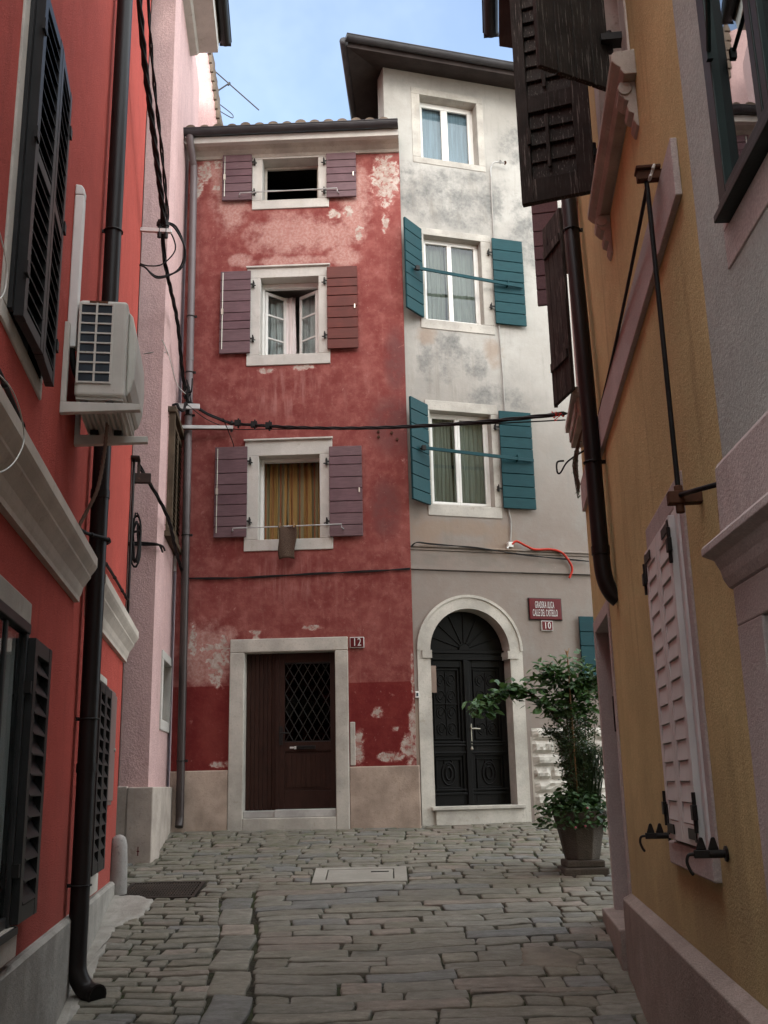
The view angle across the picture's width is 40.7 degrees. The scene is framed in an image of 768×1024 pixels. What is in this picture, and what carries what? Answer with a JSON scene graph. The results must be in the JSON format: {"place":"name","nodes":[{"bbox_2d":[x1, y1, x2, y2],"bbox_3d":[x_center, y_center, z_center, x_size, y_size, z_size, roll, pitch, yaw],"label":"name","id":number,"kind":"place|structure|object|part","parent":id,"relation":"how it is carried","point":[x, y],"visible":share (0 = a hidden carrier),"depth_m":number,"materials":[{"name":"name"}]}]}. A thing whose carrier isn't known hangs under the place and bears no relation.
{"place":"outdoors","nodes":[
{"label":"outdoors","id":0,"kind":"place"},
{"bbox_2d":[67,819,647,1023],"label":"road","id":1,"kind":"structure","parent":0,"point":[308,968],"depth_m":7.78,"materials":[{"name":"stone"}]},
{"bbox_2d":[519,946,583,969],"bbox_3d":[1.163,3.097,7.172,0.448,0.107,0.521,-4,-15,8],"label":"pavement patch","id":2,"kind":"object","parent":1,"relation":"on","point":[542,957],"visible":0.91,"depth_m":7.14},
{"bbox_2d":[207,0,512,125],"label":"sky","id":3,"kind":"structure","parent":0,"point":[284,56],"materials":[{"name":"blue"}]},
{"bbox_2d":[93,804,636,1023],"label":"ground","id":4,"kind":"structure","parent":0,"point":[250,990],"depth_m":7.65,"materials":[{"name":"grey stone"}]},
{"bbox_2d":[0,0,150,1023],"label":"terracotta house","id":5,"kind":"structure","parent":4,"relation":"on","point":[73,106],"depth_m":6.01,"materials":[{"name":"paint"}]},
{"bbox_2d":[0,233,7,298],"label":"white wire","id":6,"kind":"object","parent":5,"relation":"attached to","point":[6,267],"visible":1,"depth_m":3.89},
{"bbox_2d":[0,631,15,868],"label":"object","id":7,"kind":"object","parent":5,"relation":"hanging from","point":[7,707],"visible":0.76,"depth_m":4.87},
{"bbox_2d":[0,375,24,472],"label":"white wire","id":8,"kind":"object","parent":5,"relation":"attached to","point":[22,426],"visible":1,"depth_m":4.09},
{"bbox_2d":[0,574,31,967],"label":"window","id":9,"kind":"structure","parent":5,"relation":"in","point":[15,610],"depth_m":4.87,"materials":[{"name":"grey stone"}]},
{"bbox_2d":[0,0,42,399],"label":"window","id":10,"kind":"structure","parent":5,"relation":"in","point":[22,348],"depth_m":4.79,"materials":[{"name":"stone"}]},
{"bbox_2d":[0,369,128,600],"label":"wall cable","id":11,"kind":"object","parent":5,"relation":"attached to","point":[6,388],"depth_m":6.99,"materials":[{"name":"rubber"}]},
{"bbox_2d":[67,184,85,350],"bbox_3d":[-1.924,-1.534,6.476,0.058,1.114,0.084,1,-15,-8],"label":"pipe trunking","id":12,"kind":"object","parent":5,"relation":"attached to","point":[77,256],"visible":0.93,"depth_m":6.45,"materials":[{"name":"white paint"}]},
{"bbox_2d":[90,673,106,895],"bbox_3d":[-2.331,2.084,7.984,0.215,1.665,0.870,1,-15,-8],"label":"window","id":13,"kind":"structure","parent":5,"relation":"in","point":[94,879],"depth_m":8.07,"materials":[{"name":"stone"}]},
{"bbox_2d":[59,301,147,446],"bbox_3d":[-1.752,-0.847,6.628,0.465,0.765,0.830,1,-15,-8],"label":"air conditioner","id":14,"kind":"object","parent":5,"relation":"attached to","point":[109,381],"visible":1,"depth_m":6.33,"materials":[{"name":"metal"}]},
{"bbox_2d":[69,348,75,378],"bbox_3d":[-1.871,-0.864,6.331,0.140,0.304,0.046,12,-20,-42],"label":"coolant pipe","id":15,"kind":"object","parent":14,"relation":"attached to","point":[72,356],"visible":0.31,"depth_m":6.31,"materials":[{"name":"black rubber"}]},
{"bbox_2d":[78,422,108,527],"bbox_3d":[-1.950,-0.128,6.834,0.160,0.782,0.724,4,-16,-20],"label":"drain hose","id":16,"kind":"object","parent":14,"relation":"hanging from","point":[90,504],"visible":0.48,"depth_m":6.60,"materials":[{"name":"grey plastic"}]},
{"bbox_2d":[107,688,116,804],"bbox_3d":[-2.360,2.017,8.892,0.060,0.970,0.700,1,-15,-8],"label":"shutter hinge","id":17,"kind":"object","parent":5,"relation":"attached to","point":[112,748],"visible":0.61,"depth_m":8.99,"materials":[{"name":"metal"}]},
{"bbox_3d":[-2.350,2.017,8.894,0.015,0.900,0.640,1,-15,-8],"label":"door","id":18,"kind":"part","parent":17,"relation":"part of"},
{"bbox_2d":[126,460,135,613],"bbox_3d":[-2.520,0.292,10.302,0.028,1.700,0.024,1,-15,-8],"label":"wall pipe","id":19,"kind":"object","parent":5,"relation":"attached to","point":[130,537],"depth_m":10.31,"materials":[{"name":"black metal"}]},
{"bbox_2d":[131,512,141,567],"bbox_3d":[-2.483,0.279,10.360,0.113,0.568,0.041,1,-15,-8],"label":"cable coil","id":20,"kind":"object","parent":5,"relation":"hanging from","point":[138,531],"visible":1,"depth_m":10.35,"materials":[{"name":"black rubber"}]},
{"bbox_2d":[131,455,150,483],"bbox_3d":[-2.467,-0.429,10.503,0.200,0.255,0.160,1,-15,-8],"label":"corner bracket","id":21,"kind":"object","parent":5,"relation":"attached to","point":[142,478],"visible":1,"depth_m":10.51,"materials":[{"name":"metal"}]},
{"bbox_2d":[136,0,165,225],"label":"overhead cable","id":22,"kind":"object","parent":5,"relation":"attached to","point":[146,77],"visible":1,"depth_m":9.96,"materials":[{"name":"black rubber"}]},
{"bbox_2d":[140,219,171,238],"bbox_3d":[-2.452,-3.051,11.143,0.330,0.210,0.068,1,-15,-8],"label":"cable bracket","id":23,"kind":"object","parent":5,"relation":"attached to","point":[165,230],"visible":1,"depth_m":11.13,"materials":[{"name":"white metal"}]},
{"bbox_2d":[140,227,175,266],"bbox_3d":[-2.422,-2.892,11.134,0.372,0.553,0.072,2,-15,-13],"label":"cable loop","id":24,"kind":"object","parent":23,"relation":"hanging from","point":[167,259],"visible":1,"depth_m":11.13,"materials":[{"name":"black rubber"}]},
{"bbox_2d":[139,222,186,278],"bbox_3d":[-2.371,-2.814,11.129,0.494,0.663,0.090,2,-15,-13],"label":"cable loop","id":25,"kind":"object","parent":23,"relation":"hanging from","point":[175,227],"visible":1,"depth_m":11.17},
{"bbox_2d":[161,226,185,390],"bbox_3d":[-2.474,-2.334,12.303,0.074,0.898,2.606,0,-15,-5],"label":"overhead cable","id":26,"kind":"object","parent":23,"relation":"hanging from","point":[164,258],"visible":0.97,"depth_m":12.15,"materials":[{"name":"black rubber"}]},
{"bbox_2d":[147,0,168,219],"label":"overhead cable","id":27,"kind":"object","parent":5,"relation":"attached to","point":[157,109],"visible":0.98,"depth_m":10.26,"materials":[{"name":"black rubber"}]},
{"bbox_2d":[56,927,114,1023],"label":"pavement patch","id":28,"kind":"object","parent":4,"relation":"on","point":[94,954],"visible":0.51,"depth_m":7.23,"materials":[{"name":"concrete"}]},
{"bbox_2d":[110,835,127,894],"bbox_3d":[-2.388,3.270,9.287,0.176,0.720,0.176,-1,-15,0],"label":"bollard","id":29,"kind":"object","parent":4,"relation":"on","point":[119,864],"visible":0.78,"depth_m":9.25,"materials":[{"name":"stone"}]},
{"bbox_2d":[100,895,152,928],"bbox_3d":[-2.212,3.347,8.653,0.531,0.186,1.145,1,-15,-8],"label":"pavement patch","id":30,"kind":"object","parent":4,"relation":"on","point":[121,910],"visible":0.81,"depth_m":8.63,"materials":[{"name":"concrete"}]},
{"bbox_2d":[119,881,204,900],"bbox_3d":[-2.004,3.437,9.354,0.680,0.133,0.580,-1,-15,0],"label":"drain grate","id":31,"kind":"object","parent":4,"relation":"on","point":[172,890],"visible":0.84,"depth_m":9.38,"materials":[{"name":"metal"}]},
{"bbox_2d":[116,0,231,865],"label":"pink house","id":32,"kind":"structure","parent":4,"relation":"on","point":[184,32],"depth_m":12.14,"materials":[{"name":"paint"}]},
{"bbox_2d":[128,541,165,552],"bbox_3d":[-2.723,0.388,11.451,0.600,0.094,0.250,-1,-15,0],"label":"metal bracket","id":33,"kind":"object","parent":32,"relation":"attached to","point":[161,546],"visible":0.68,"depth_m":11.36,"materials":[{"name":"black metal"}]},
{"bbox_2d":[130,352,165,507],"bbox_3d":[-2.684,-0.939,11.768,0.339,1.935,0.052,1,-15,-9],"label":"wall wire","id":34,"kind":"object","parent":32,"relation":"attached to","point":[132,450],"depth_m":11.61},
{"bbox_2d":[140,464,182,571],"bbox_3d":[-2.469,0.162,11.851,0.148,0.639,2.796,-1,-15,-1],"label":"service cable","id":35,"kind":"object","parent":32,"relation":"attached to","point":[159,500],"visible":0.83,"depth_m":11.59,"materials":[{"name":"black rubber"}]},
{"bbox_2d":[159,650,172,733],"bbox_3d":[-2.674,2.139,12.231,0.220,0.900,1.000,0,-15,-5],"label":"window","id":36,"kind":"structure","parent":32,"relation":"in","point":[166,661],"depth_m":12.56,"materials":[{"name":"stone"}]},
{"bbox_2d":[164,412,168,530],"bbox_3d":[-2.726,-0.348,12.856,0.220,1.490,1.200,0,-15,-5],"label":"window","id":37,"kind":"structure","parent":32,"relation":"in","point":[168,412],"depth_m":12.29,"materials":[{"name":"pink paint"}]},
{"bbox_2d":[162,339,185,393],"bbox_3d":[-2.549,-1.732,12.546,0.058,0.112,1.706,-1,-15,-1],"label":"white wire","id":38,"kind":"object","parent":32,"relation":"attached to","point":[172,367],"visible":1,"depth_m":12.54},
{"bbox_2d":[173,556,176,572],"bbox_3d":[-2.600,0.662,13.108,0.120,0.200,0.100,0,-15,-5],"label":"junction box","id":39,"kind":"object","parent":32,"relation":"attached to","point":[175,565],"visible":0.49,"depth_m":13.05,"materials":[{"name":"white paint"}]},
{"bbox_2d":[172,402,186,411],"bbox_3d":[-2.545,-1.339,13.035,0.115,0.236,0.375,-5,-15,15],"label":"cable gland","id":40,"kind":"object","parent":32,"relation":"attached to","point":[179,408],"visible":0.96,"depth_m":12.88,"materials":[{"name":"black rubber"}]},
{"bbox_2d":[183,378,192,413],"bbox_3d":[-2.537,-1.507,13.428,0.122,0.474,0.379,0,-15,-5],"label":"cable joint","id":41,"kind":"object","parent":32,"relation":"attached to","point":[186,395],"visible":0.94,"depth_m":13.37,"materials":[{"name":"black plastic"}]},
{"bbox_2d":[178,403,199,409],"bbox_3d":[-2.528,-1.360,13.351,0.300,0.070,0.040,0,-15,-5],"label":"cable bracket","id":42,"kind":"object","parent":32,"relation":"attached to","point":[195,406],"visible":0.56,"depth_m":13.34,"materials":[{"name":"metal"}]},
{"bbox_2d":[182,420,232,431],"bbox_3d":[-2.305,-1.107,13.345,0.744,0.150,0.068,0,-15,-5],"label":"cable bracket","id":43,"kind":"object","parent":32,"relation":"attached to","point":[205,427],"visible":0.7,"depth_m":13.33,"materials":[{"name":"metal"}]},
{"bbox_2d":[188,405,565,429],"bbox_3d":[-0.305,-1.052,11.348,5.741,1.770,0.508,-15,-20,43],"label":"overhead cable","id":44,"kind":"object","parent":43,"relation":"attached to","point":[460,425],"visible":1,"depth_m":9.80,"materials":[{"name":"black rubber"}]},
{"bbox_2d":[188,401,566,429],"bbox_3d":[-0.326,-1.107,11.370,0.471,1.800,5.801,13,-21,-43],"label":"overhead cable","id":45,"kind":"object","parent":43,"relation":"attached to","point":[528,417],"visible":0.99,"depth_m":10.74,"materials":[{"name":"black rubber"}]},
{"bbox_2d":[234,418,271,430],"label":"cable clamps","id":46,"kind":"object","parent":45,"relation":"attached to","point":[253,423],"visible":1,"depth_m":12.92,"materials":[{"name":"black plastic"}]},
{"bbox_2d":[170,117,420,832],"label":"red house","id":47,"kind":"structure","parent":4,"relation":"on","point":[285,696],"depth_m":13.19,"materials":[{"name":"paint"}]},
{"bbox_2d":[195,53,223,126],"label":"pink gable wall","id":48,"kind":"structure","parent":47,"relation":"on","point":[209,108],"depth_m":16.93,"materials":[{"name":"paint"}]},
{"bbox_2d":[216,72,258,117],"bbox_3d":[-2.644,-7.078,17.641,1.050,1.601,0.152,2,-15,-11],"label":"tv antenna","id":49,"kind":"object","parent":48,"relation":"attached to","point":[228,83],"visible":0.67,"depth_m":17.67,"materials":[{"name":"metal"}]},
{"bbox_2d":[264,463,287,539],"bbox_3d":[-1.440,-0.063,13.535,0.358,1.230,0.067,-2,-15,2],"label":"curtain","id":50,"kind":"object","parent":47,"relation":"hanging from","point":[276,494],"visible":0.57,"depth_m":13.56,"materials":[{"name":"fabric"}]},
{"bbox_2d":[268,297,295,354],"bbox_3d":[-1.417,-2.434,14.272,0.417,1.120,0.050,-2,-15,2],"label":"curtain","id":51,"kind":"object","parent":47,"relation":"hanging from","point":[275,326],"visible":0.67,"depth_m":14.30,"materials":[{"name":"white fabric"}]},
{"bbox_2d":[278,525,296,558],"bbox_3d":[-1.203,0.379,12.898,0.238,0.431,0.048,-2,-15,2],"label":"towel","id":52,"kind":"object","parent":47,"relation":"hanging from","point":[287,541],"visible":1,"depth_m":12.89,"materials":[{"name":"brown fabric"}]},
{"bbox_2d":[246,263,329,365],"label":"window","id":53,"kind":"structure","parent":47,"relation":"in","point":[300,282],"depth_m":14.00,"materials":[{"name":"stone"}]},
{"bbox_2d":[244,436,332,551],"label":"window","id":54,"kind":"structure","parent":47,"relation":"in","point":[262,452],"depth_m":13.31,"materials":[{"name":"stone"}]},
{"bbox_2d":[252,155,328,209],"bbox_3d":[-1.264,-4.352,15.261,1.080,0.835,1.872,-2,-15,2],"label":"window","id":55,"kind":"structure","parent":47,"relation":"in","point":[292,172],"depth_m":14.56,"materials":[{"name":"stone"}]},
{"bbox_2d":[189,568,409,579],"bbox_3d":[-1.061,0.775,12.935,2.783,0.083,0.027,-2,-15,2],"label":"wall cable","id":56,"kind":"object","parent":47,"relation":"attached to","point":[266,576],"depth_m":12.93,"materials":[{"name":"black rubber"}]},
{"bbox_2d":[287,462,319,538],"bbox_3d":[-0.996,-0.070,13.547,0.561,1.230,0.065,-2,-15,2],"label":"curtain","id":57,"kind":"object","parent":47,"relation":"hanging from","point":[303,503],"visible":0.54,"depth_m":13.58,"materials":[{"name":"fabric"}]},
{"bbox_2d":[275,652,335,808],"bbox_3d":[-0.949,2.643,12.590,0.737,1.855,0.118,-2,-15,2],"label":"door","id":58,"kind":"structure","parent":47,"relation":"in","point":[305,769],"depth_m":12.61,"materials":[{"name":"brown wood"}]},
{"bbox_2d":[303,297,314,352],"bbox_3d":[-0.926,-2.450,14.256,0.401,1.120,0.050,-2,-15,2],"label":"curtain","id":59,"kind":"object","parent":47,"relation":"hanging from","point":[309,322],"visible":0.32,"depth_m":14.29,"materials":[{"name":"white fabric"}]},
{"bbox_2d":[350,637,363,647],"bbox_3d":[-0.331,1.599,12.685,0.177,0.133,0.035,-2,-15,2],"label":"house number plate","id":60,"kind":"object","parent":47,"relation":"attached to","point":[356,642],"visible":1,"depth_m":12.67,"materials":[{"name":"white ceramic"}]},
{"bbox_2d":[311,866,407,885],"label":"cover slab","id":61,"kind":"structure","parent":4,"relation":"on","point":[344,875],"depth_m":9.72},
{"bbox_2d":[339,32,605,825],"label":"white house","id":62,"kind":"structure","parent":4,"relation":"on","point":[454,113],"depth_m":13.80,"materials":[{"name":"paint"}]},
{"bbox_2d":[431,666,436,692],"bbox_3d":[0.608,1.997,12.811,0.077,0.470,0.006,3,-15,-16],"label":"notice card","id":63,"kind":"object","parent":62,"relation":"attached to","point":[433,680],"visible":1,"depth_m":12.79,"materials":[{"name":"beige paper"}]},
{"bbox_2d":[425,245,445,319],"bbox_3d":[0.687,-3.161,14.428,0.354,1.235,0.044,3,-15,-15],"label":"curtain","id":64,"kind":"object","parent":62,"relation":"hanging from","point":[436,305],"visible":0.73,"depth_m":14.44,"materials":[{"name":"grey fabric"}]},
{"bbox_2d":[432,419,452,501],"bbox_3d":[0.743,-0.660,13.769,0.354,1.250,0.044,3,-15,-15],"label":"curtain","id":65,"kind":"object","parent":62,"relation":"hanging from","point":[443,488],"visible":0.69,"depth_m":13.76,"materials":[{"name":"grey fabric"}]},
{"bbox_2d":[411,87,485,171],"bbox_3d":[0.889,-5.471,15.012,1.095,1.230,0.268,3,-15,-15],"label":"window","id":66,"kind":"structure","parent":62,"relation":"in","point":[448,131],"depth_m":15.08,"materials":[{"name":"stone"}]},
{"bbox_2d":[431,660,473,805],"bbox_3d":[0.809,2.726,12.856,0.562,1.765,0.067,3,-15,-15],"label":"door leaf","id":67,"kind":"structure","parent":62,"relation":"in","point":[462,748],"depth_m":12.83,"materials":[{"name":"black wood"}]},
{"bbox_2d":[419,227,494,334],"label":"window","id":68,"kind":"structure","parent":62,"relation":"in","point":[479,245],"depth_m":14.40,"materials":[{"name":"stone"}]},
{"bbox_2d":[444,247,475,323],"bbox_3d":[1.073,-3.142,14.535,0.442,1.235,0.044,3,-15,-15],"label":"curtain","id":69,"kind":"object","parent":62,"relation":"hanging from","point":[463,293],"visible":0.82,"depth_m":14.55,"materials":[{"name":"grey fabric"}]},
{"bbox_2d":[424,400,501,518],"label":"window","id":70,"kind":"structure","parent":62,"relation":"in","point":[439,410],"depth_m":13.73,"materials":[{"name":"stone"}]},
{"bbox_2d":[451,421,485,503],"bbox_3d":[1.140,-0.640,13.879,0.462,1.250,0.043,3,-15,-15],"label":"curtain","id":71,"kind":"object","parent":62,"relation":"hanging from","point":[472,476],"visible":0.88,"depth_m":13.88,"materials":[{"name":"grey fabric"}]},
{"bbox_2d":[468,661,510,804],"bbox_3d":[1.307,2.747,12.975,0.527,1.765,0.101,3,-15,-15],"label":"door leaf","id":72,"kind":"structure","parent":62,"relation":"in","point":[479,748],"depth_m":12.94,"materials":[{"name":"black wood"}]},
{"bbox_2d":[490,160,505,176],"bbox_3d":[1.643,-4.937,14.870,0.239,0.263,0.069,-2,-15,1],"label":"pipe","id":73,"kind":"object","parent":62,"relation":"attached to","point":[500,162],"visible":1,"depth_m":14.88,"materials":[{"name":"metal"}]},
{"bbox_2d":[411,542,588,561],"bbox_3d":[1.534,0.514,13.366,2.488,0.173,0.028,3,-15,-15],"label":"wall cable","id":74,"kind":"object","parent":62,"relation":"attached to","point":[498,551],"depth_m":13.35,"materials":[{"name":"black rubber"}]},
{"bbox_2d":[411,569,589,574],"bbox_3d":[1.574,0.777,13.349,2.580,0.027,0.010,3,-15,-15],"label":"wall cable","id":75,"kind":"object","parent":62,"relation":"attached to","point":[500,572],"depth_m":13.33,"materials":[{"name":"black rubber"}]},
{"bbox_2d":[490,176,511,541],"bbox_3d":[1.597,-2.224,14.183,0.043,5.431,0.020,3,-15,-15],"label":"wall conduit","id":76,"kind":"object","parent":62,"relation":"attached to","point":[500,346],"depth_m":14.16,"materials":[{"name":"white plastic"}]},
{"bbox_2d":[507,542,512,548],"bbox_3d":[1.626,0.440,13.455,0.096,0.094,0.070,3,-15,-15],"label":"junction box","id":77,"kind":"object","parent":62,"relation":"attached to","point":[509,545],"visible":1,"depth_m":13.43,"materials":[{"name":"white paint"}]},
{"bbox_2d":[512,540,572,577],"bbox_3d":[2.070,0.617,13.508,0.861,0.483,0.054,3,-15,-15],"label":"red hose","id":78,"kind":"object","parent":62,"relation":"attached to","point":[546,549],"visible":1,"depth_m":13.55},
{"bbox_2d":[528,598,562,620],"bbox_3d":[2.085,1.256,13.384,0.470,0.292,0.031,3,-15,-15],"label":"street name sign","id":79,"kind":"object","parent":62,"relation":"attached to","point":[547,609],"visible":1,"depth_m":13.37,"materials":[{"name":"red metal"}]},
{"bbox_2d":[541,621,552,630],"bbox_3d":[2.100,1.465,13.330,0.160,0.129,0.030,3,-15,-15],"label":"house number plate","id":80,"kind":"object","parent":62,"relation":"attached to","point":[546,625],"visible":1,"depth_m":13.32,"materials":[{"name":"white ceramic"}]},
{"bbox_2d":[552,810,609,877],"bbox_3d":[1.871,3.153,9.810,0.493,0.618,0.493,-1,-15,0],"label":"planter","id":81,"kind":"object","parent":4,"relation":"on","point":[581,847],"visible":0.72,"depth_m":9.64,"materials":[{"name":"concrete"}]},
{"bbox_2d":[462,648,599,806],"bbox_3d":[1.560,2.155,10.084,1.608,1.643,0.803,-1,-15,0],"label":"broad leaved shrub","id":82,"kind":"object","parent":81,"relation":"in","point":[580,684],"visible":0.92,"depth_m":10.06,"materials":[{"name":"green plant"}]},
{"bbox_2d":[532,784,607,831],"bbox_3d":[1.803,2.808,9.837,0.812,0.444,0.563,-3,-15,6],"label":"potted plant","id":83,"kind":"object","parent":81,"relation":"in","point":[563,803],"visible":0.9,"depth_m":9.74,"materials":[{"name":"green plant"}]},
{"bbox_2d":[539,689,603,810],"bbox_3d":[1.825,2.316,10.019,0.661,1.229,0.576,7,-17,-27],"label":"fine leaved shrub","id":84,"kind":"object","parent":81,"relation":"in","point":[590,774],"visible":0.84,"depth_m":9.93,"materials":[{"name":"green plant"}]},
{"bbox_2d":[565,648,579,810],"bbox_3d":[1.813,2.125,9.965,0.049,1.626,0.032,2,-15,-13],"label":"plant cane","id":85,"kind":"object","parent":81,"relation":"in","point":[567,652],"visible":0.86,"depth_m":9.97,"materials":[{"name":"brown wood"}]},
{"bbox_2d":[482,0,767,1023],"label":"ochre house","id":86,"kind":"structure","parent":4,"relation":"on","point":[600,114],"depth_m":5.30,"materials":[{"name":"paint"}]},
{"bbox_2d":[551,411,567,420],"bbox_3d":[1.547,-0.827,8.892,0.216,0.117,0.102,-7,-16,22],"label":"bracket","id":87,"kind":"object","parent":86,"relation":"on","point":[557,413],"visible":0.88,"depth_m":8.90,"materials":[{"name":"grey metal"}]},
{"bbox_2d":[556,450,583,473],"bbox_3d":[1.528,-0.411,8.453,0.255,0.208,0.026,-2,-15,1],"label":"cable loop","id":88,"kind":"object","parent":86,"relation":"attached to","point":[557,462],"visible":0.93,"depth_m":8.44,"materials":[{"name":"black rubber"}]},
{"bbox_2d":[561,197,582,447],"bbox_3d":[1.694,-1.568,8.664,0.385,1.860,1.170,-3,-15,6],"label":"window","id":89,"kind":"structure","parent":86,"relation":"in","point":[573,426],"depth_m":8.51,"materials":[{"name":"pink paint"}]},
{"bbox_2d":[571,430,581,497],"bbox_3d":[1.571,-0.366,8.421,0.103,0.546,0.328,-3,-15,6],"label":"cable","id":90,"kind":"object","parent":86,"relation":"hanging from","point":[575,468],"visible":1,"depth_m":8.37,"materials":[{"name":"black plastic"}]},
{"bbox_2d":[587,0,638,260],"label":"window","id":91,"kind":"structure","parent":86,"relation":"in","point":[616,108],"depth_m":5.67,"materials":[{"name":"stone"}]},
{"bbox_2d":[612,696,615,731],"bbox_3d":[1.899,1.618,8.308,0.115,0.280,0.025,-3,-15,6],"label":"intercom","id":92,"kind":"object","parent":86,"relation":"attached to","point":[614,713],"visible":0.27,"depth_m":8.31,"materials":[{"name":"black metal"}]},
{"bbox_2d":[634,164,661,183],"bbox_3d":[1.152,-1.460,4.481,0.125,0.060,0.070,-3,-15,6],"label":"wall bracket","id":93,"kind":"object","parent":86,"relation":"attached to","point":[642,173],"depth_m":4.46,"materials":[{"name":"metal"}]},
{"bbox_2d":[598,190,645,412],"bbox_3d":[1.337,-1.055,5.913,0.026,0.036,2.961,-3,-15,7],"label":"stay wire","id":94,"kind":"object","parent":93,"relation":"attached to","point":[631,266],"visible":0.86,"depth_m":5.31,"materials":[{"name":"black metal"}]},
{"bbox_2d":[644,180,680,484],"bbox_3d":[1.145,-0.750,4.264,0.022,1.426,0.090,-4,-15,10],"label":"hanging rod","id":95,"kind":"object","parent":93,"relation":"hanging from","point":[663,342],"visible":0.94,"depth_m":4.24,"materials":[{"name":"black metal"}]},
{"bbox_2d":[648,164,654,180],"bbox_3d":[1.136,-1.441,4.394,0.035,0.070,0.070,-3,-15,6],"label":"hook ring","id":96,"kind":"object","parent":86,"relation":"attached to","point":[652,172],"visible":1,"depth_m":4.38,"materials":[{"name":"grey metal"}]},
{"bbox_2d":[639,823,670,851],"bbox_3d":[1.361,1.637,5.207,0.158,0.137,0.060,-3,-15,6],"label":"shutter holdback","id":97,"kind":"object","parent":86,"relation":"attached to","point":[660,833],"visible":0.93,"depth_m":5.20,"materials":[{"name":"black metal"}]},
{"bbox_2d":[645,470,722,882],"bbox_3d":[1.433,0.760,4.726,0.232,1.670,1.090,-3,-15,6],"label":"window","id":98,"kind":"structure","parent":86,"relation":"in","point":[709,869],"depth_m":4.29,"materials":[{"name":"pink paint"}]},
{"bbox_2d":[666,485,702,513],"bbox_3d":[1.174,-0.051,4.042,0.130,0.110,0.050,-3,-15,6],"label":"wall bracket","id":99,"kind":"object","parent":86,"relation":"attached to","point":[675,499],"depth_m":4.02,"materials":[{"name":"metal"}]},
{"bbox_2d":[678,482,715,496],"bbox_3d":[1.163,-0.082,3.843,0.029,0.087,0.400,0,-15,-4],"label":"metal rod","id":100,"kind":"object","parent":99,"relation":"attached to","point":[697,489],"visible":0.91,"depth_m":3.81,"materials":[{"name":"black metal"}]},
{"bbox_2d":[685,837,728,875],"bbox_3d":[1.209,1.290,3.880,0.158,0.137,0.060,-3,-15,6],"label":"shutter holdback","id":101,"kind":"object","parent":86,"relation":"attached to","point":[712,851],"visible":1,"depth_m":3.88,"materials":[{"name":"black metal"}]},
{"bbox_2d":[672,0,767,901],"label":"grey house","id":102,"kind":"structure","parent":4,"relation":"on","point":[722,46],"depth_m":3.38,"materials":[{"name":"paint"}]},
{"bbox_2d":[696,0,767,268],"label":"window","id":103,"kind":"structure","parent":102,"relation":"in","point":[733,33],"depth_m":3.35,"materials":[{"name":"pink paint"}]}
]}

